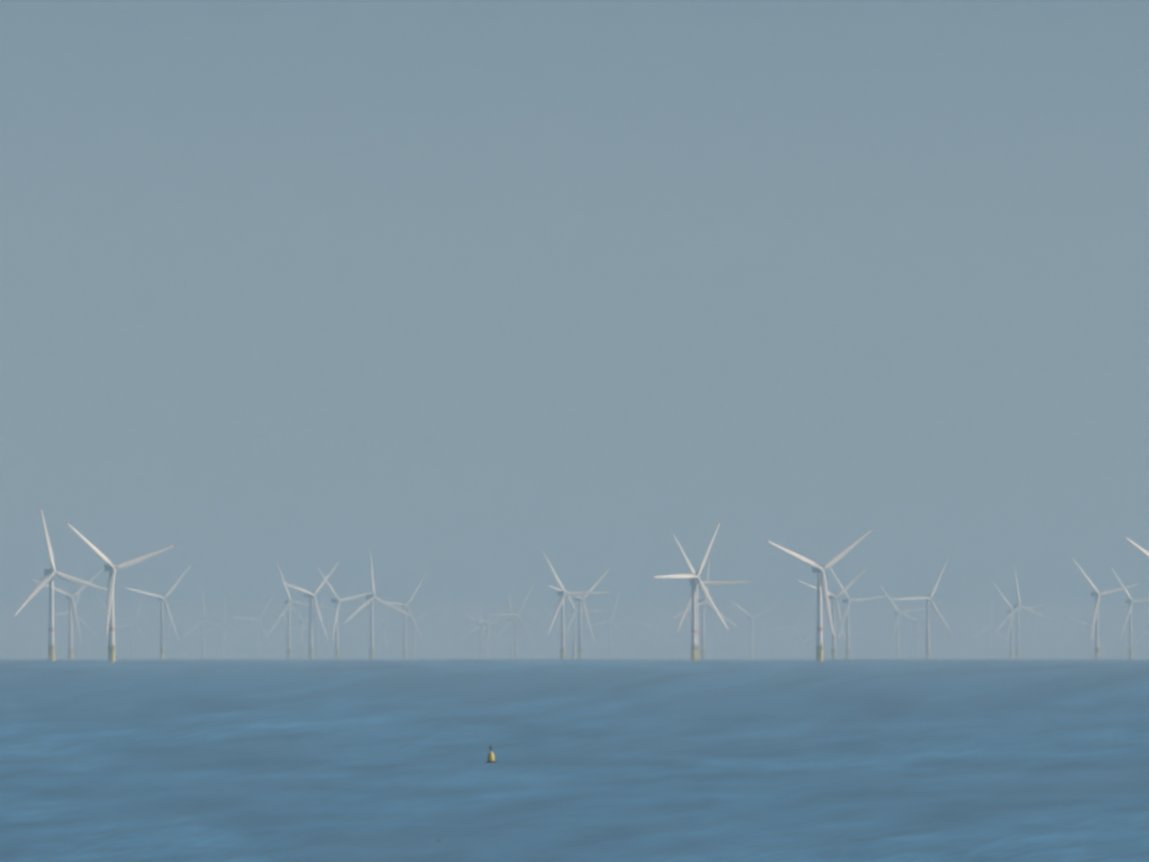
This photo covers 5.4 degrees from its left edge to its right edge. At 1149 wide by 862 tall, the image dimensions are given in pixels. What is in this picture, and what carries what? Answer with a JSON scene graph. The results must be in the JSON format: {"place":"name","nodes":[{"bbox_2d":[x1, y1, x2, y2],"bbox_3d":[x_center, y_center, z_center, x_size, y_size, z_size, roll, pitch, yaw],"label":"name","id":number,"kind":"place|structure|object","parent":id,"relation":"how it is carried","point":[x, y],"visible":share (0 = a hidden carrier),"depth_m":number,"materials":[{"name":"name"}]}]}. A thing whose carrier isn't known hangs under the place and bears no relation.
{"place":"outdoors","nodes":[
{"label":"outdoors","id":0,"kind":"place"},
{"bbox_2d":[0,659,1148,861],"bbox_3d":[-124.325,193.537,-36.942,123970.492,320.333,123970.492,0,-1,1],"label":"sea","id":1,"kind":"structure","parent":0,"point":[460,838],"depth_m":2812.24,"materials":[{"name":"liquid"}]},
{"bbox_2d":[14,508,107,660],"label":"turbine","id":2,"kind":"object","parent":1,"relation":"on","point":[51,580],"visible":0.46,"depth_m":14796.78,"materials":[{"name":"white paint"}]},
{"bbox_2d":[32,569,103,658],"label":"turbine","id":3,"kind":"object","parent":1,"relation":"on","point":[77,593],"depth_m":20991.96,"materials":[{"name":"white paint"}]},
{"bbox_2d":[48,576,98,656],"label":"turbine","id":4,"kind":"object","parent":1,"relation":"on","point":[78,617],"depth_m":26539.43,"materials":[{"name":"white paint"}]},
{"bbox_2d":[66,522,175,661],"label":"turbine","id":5,"kind":"object","parent":1,"relation":"on","point":[111,627],"visible":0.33,"depth_m":14030.89,"materials":[{"name":"white paint"}]},
{"bbox_2d":[127,566,189,658],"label":"turbine","id":6,"kind":"object","parent":1,"relation":"on","point":[165,609],"depth_m":21555.73,"materials":[{"name":"white paint"}]},
{"bbox_2d":[190,590,227,657],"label":"turbine","id":7,"kind":"object","parent":1,"relation":"on","point":[203,625],"depth_m":30588.70,"materials":[{"name":"white paint"}]},
{"bbox_2d":[209,596,241,658],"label":"turbine","id":8,"kind":"object","parent":1,"relation":"on","point":[224,623],"depth_m":32024.51,"materials":[{"name":"white paint"}]},
{"bbox_2d":[233,599,271,651],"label":"turbine","id":9,"kind":"object","parent":1,"relation":"on","point":[256,624],"depth_m":30692.45,"materials":[{"name":"white paint"}]},
{"bbox_2d":[269,561,328,658],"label":"turbine","id":10,"kind":"object","parent":1,"relation":"on","point":[291,601],"depth_m":22815.34,"materials":[{"name":"white paint"}]},
{"bbox_2d":[281,561,339,658],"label":"turbine","id":11,"kind":"object","parent":1,"relation":"on","point":[327,576],"depth_m":20464.63,"materials":[{"name":"white paint"}]},
{"bbox_2d":[300,600,334,658],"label":"turbine","id":12,"kind":"object","parent":1,"relation":"on","point":[316,632],"depth_m":32241.69,"materials":[{"name":"white paint"}]},
{"bbox_2d":[318,568,370,658],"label":"turbine","id":13,"kind":"object","parent":1,"relation":"on","point":[337,613],"depth_m":22342.78,"materials":[{"name":"white paint"}]},
{"bbox_2d":[345,550,411,658],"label":"turbine","id":14,"kind":"object","parent":1,"relation":"on","point":[372,608],"depth_m":21188.09,"materials":[{"name":"white paint"}]},
{"bbox_2d":[373,578,424,658],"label":"turbine","id":15,"kind":"object","parent":1,"relation":"in","point":[404,616],"depth_m":24103.71,"materials":[{"name":"white paint"}]},
{"bbox_2d":[399,605,441,658],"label":"turbine","id":16,"kind":"object","parent":1,"relation":"on","point":[415,635],"depth_m":30698.46,"materials":[{"name":"white paint"}]},
{"bbox_2d":[465,607,503,658],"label":"turbine","id":17,"kind":"object","parent":1,"relation":"on","point":[482,632],"depth_m":32776.69,"materials":[{"name":"white paint"}]},
{"bbox_2d":[486,746,495,762],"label":"navigation buoy","id":18,"kind":"object","parent":1,"relation":"on","point":[491,758],"visible":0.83,"depth_m":2912.64,"materials":[{"name":"metal"}]},
{"bbox_2d":[491,587,534,658],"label":"turbine","id":19,"kind":"object","parent":1,"relation":"on","point":[516,623],"depth_m":28307.85,"materials":[{"name":"white paint"}]},
{"bbox_2d":[496,588,531,658],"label":"turbine","id":20,"kind":"object","parent":1,"relation":"on","point":[511,628],"depth_m":30698.17,"materials":[{"name":"white paint"}]},
{"bbox_2d":[543,553,608,658],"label":"turbine","id":21,"kind":"object","parent":1,"relation":"on","point":[563,605],"depth_m":20005.24,"materials":[{"name":"white paint"}]},
{"bbox_2d":[559,579,595,658],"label":"turbine","id":22,"kind":"object","parent":1,"relation":"on","point":[574,646],"depth_m":26554.07,"materials":[{"name":"white paint"}]},
{"bbox_2d":[549,570,608,658],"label":"turbine","id":23,"kind":"object","parent":1,"relation":"on","point":[592,588],"depth_m":21820.89,"materials":[{"name":"white paint"}]},
{"bbox_2d":[591,592,628,656],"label":"turbine","id":24,"kind":"object","parent":1,"relation":"on","point":[610,624],"depth_m":31206.03,"materials":[{"name":"white paint"}]},
{"bbox_2d":[654,521,727,659],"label":"turbine","id":25,"kind":"object","parent":1,"relation":"on","point":[707,595],"visible":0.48,"depth_m":15645.62,"materials":[{"name":"white paint"}]},
{"bbox_2d":[674,560,733,658],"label":"turbine","id":26,"kind":"object","parent":1,"relation":"on","point":[704,610],"depth_m":22680.46,"materials":[{"name":"white paint"}]},
{"bbox_2d":[674,536,750,657],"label":"turbine","id":27,"kind":"object","parent":1,"relation":"on","point":[691,567],"depth_m":17089.00,"materials":[{"name":"white paint"}]},
{"bbox_2d":[739,604,776,658],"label":"turbine","id":28,"kind":"object","parent":1,"relation":"on","point":[753,628],"depth_m":29807.53,"materials":[{"name":"white paint"}]},
{"bbox_2d":[768,530,871,660],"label":"turbine","id":29,"kind":"object","parent":1,"relation":"on","point":[823,573],"visible":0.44,"depth_m":14225.23,"materials":[{"name":"white paint"}]},
{"bbox_2d":[798,569,864,657],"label":"turbine","id":30,"kind":"object","parent":1,"relation":"on","point":[812,586],"depth_m":21119.28,"materials":[{"name":"white paint"}]},
{"bbox_2d":[830,569,885,658],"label":"turbine","id":31,"kind":"object","parent":1,"relation":"on","point":[848,610],"depth_m":22402.97,"materials":[{"name":"white paint"}]},
{"bbox_2d":[883,589,922,657],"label":"turbine","id":32,"kind":"object","parent":1,"relation":"on","point":[897,623],"depth_m":27397.70,"materials":[{"name":"white paint"}]},
{"bbox_2d":[895,557,951,658],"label":"turbine","id":33,"kind":"object","parent":1,"relation":"on","point":[932,607],"depth_m":21553.16,"materials":[{"name":"white paint"}]},
{"bbox_2d":[994,584,1044,657],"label":"turbine","id":34,"kind":"object","parent":1,"relation":"on","point":[1011,618],"depth_m":26526.47,"materials":[{"name":"white paint"}]},
{"bbox_2d":[1000,567,1051,658],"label":"turbine","id":35,"kind":"object","parent":1,"relation":"on","point":[1018,613],"depth_m":24532.41,"materials":[{"name":"white paint"}]},
{"bbox_2d":[1072,558,1139,658],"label":"turbine","id":36,"kind":"object","parent":1,"relation":"on","point":[1096,624],"depth_m":20209.44,"materials":[{"name":"white paint"}]},
{"bbox_2d":[1111,568,1148,657],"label":"turbine","id":37,"kind":"object","parent":1,"relation":"on","point":[1128,614],"depth_m":22650.78,"materials":[{"name":"white paint"}]},
{"bbox_2d":[1125,537,1148,556],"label":"turbine","id":38,"kind":"object","parent":1,"relation":"on","point":[1128,539],"visible":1,"depth_m":14718.09,"materials":[{"name":"white paint"}]},
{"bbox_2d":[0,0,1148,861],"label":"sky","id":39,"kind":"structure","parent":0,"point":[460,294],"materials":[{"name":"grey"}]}
]}

